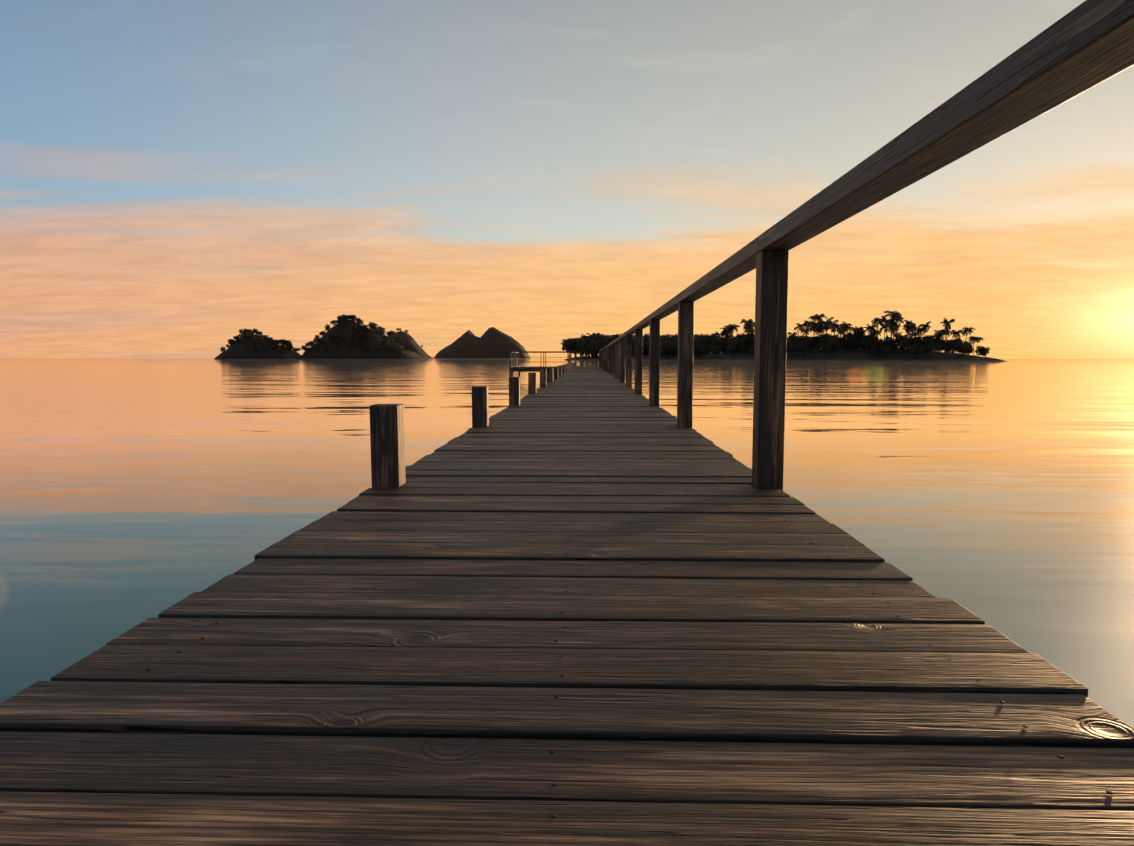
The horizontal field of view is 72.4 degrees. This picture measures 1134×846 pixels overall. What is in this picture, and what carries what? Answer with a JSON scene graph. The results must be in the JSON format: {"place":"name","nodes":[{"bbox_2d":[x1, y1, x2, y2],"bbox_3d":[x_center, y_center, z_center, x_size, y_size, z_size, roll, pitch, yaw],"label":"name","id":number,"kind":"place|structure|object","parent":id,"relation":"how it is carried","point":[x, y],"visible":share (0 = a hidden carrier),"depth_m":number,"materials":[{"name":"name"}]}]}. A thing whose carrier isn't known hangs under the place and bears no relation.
{"place":"outdoors","nodes":[
{"label":"outdoors","id":0,"kind":"place"},
{"bbox_2d":[0,359,1133,728],"bbox_3d":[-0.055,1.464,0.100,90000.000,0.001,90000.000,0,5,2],"label":"sea water","id":1,"kind":"structure","parent":0,"point":[998,495],"depth_m":10.28,"materials":[{"name":"orange liquid"}]},
{"bbox_2d":[214,328,300,358],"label":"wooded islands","id":2,"kind":"object","parent":1,"relation":"in","point":[248,344],"visible":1,"depth_m":1422.29,"materials":[{"name":"black plant"}]},
{"bbox_2d":[298,314,430,358],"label":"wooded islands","id":3,"kind":"object","parent":1,"relation":"in","point":[344,337],"visible":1,"depth_m":1451.57,"materials":[{"name":"black plant"}]},
{"bbox_2d":[391,328,434,358],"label":"island rock","id":4,"kind":"object","parent":1,"relation":"in","point":[405,336],"visible":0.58,"depth_m":1878.22,"materials":[{"name":"black stone"}]},
{"bbox_2d":[434,327,530,358],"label":"island rock","id":5,"kind":"object","parent":1,"relation":"in","point":[492,343],"visible":0.94,"depth_m":2418.14,"materials":[{"name":"brown stone"}]},
{"bbox_2d":[509,351,570,378],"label":"pier end platform","id":6,"kind":"structure","parent":1,"relation":"in","point":[519,369],"depth_m":49.99,"materials":[{"name":"brown wood"}]},
{"bbox_2d":[0,0,1133,358],"label":"sky","id":7,"kind":"structure","parent":0,"point":[178,177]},
{"bbox_2d":[560,310,1003,360],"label":"island","id":8,"kind":"structure","parent":0,"point":[857,344],"depth_m":435.33,"materials":[{"name":"black plant"}]},
{"label":"seabed sand","id":9,"kind":"object","parent":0,"visible":0},
{"bbox_2d":[369,251,788,490],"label":"posts","id":10,"kind":"object","parent":9,"relation":"on","point":[387,439],"visible":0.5,"depth_m":3.44,"materials":[{"name":"brown wood"}]},
{"bbox_2d":[599,0,1133,351],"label":"handrail","id":11,"kind":"object","parent":10,"relation":"on","point":[1083,46],"visible":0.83,"depth_m":1.56,"materials":[{"name":"brown wood"}]},
{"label":"pier joists","id":12,"kind":"object","parent":10,"relation":"attached to","visible":0},
{"bbox_2d":[0,366,1133,845],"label":"pier deck planks","id":13,"kind":"object","parent":12,"relation":"on","point":[586,606],"visible":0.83,"depth_m":1.32,"materials":[{"name":"brown wood"}]}
]}

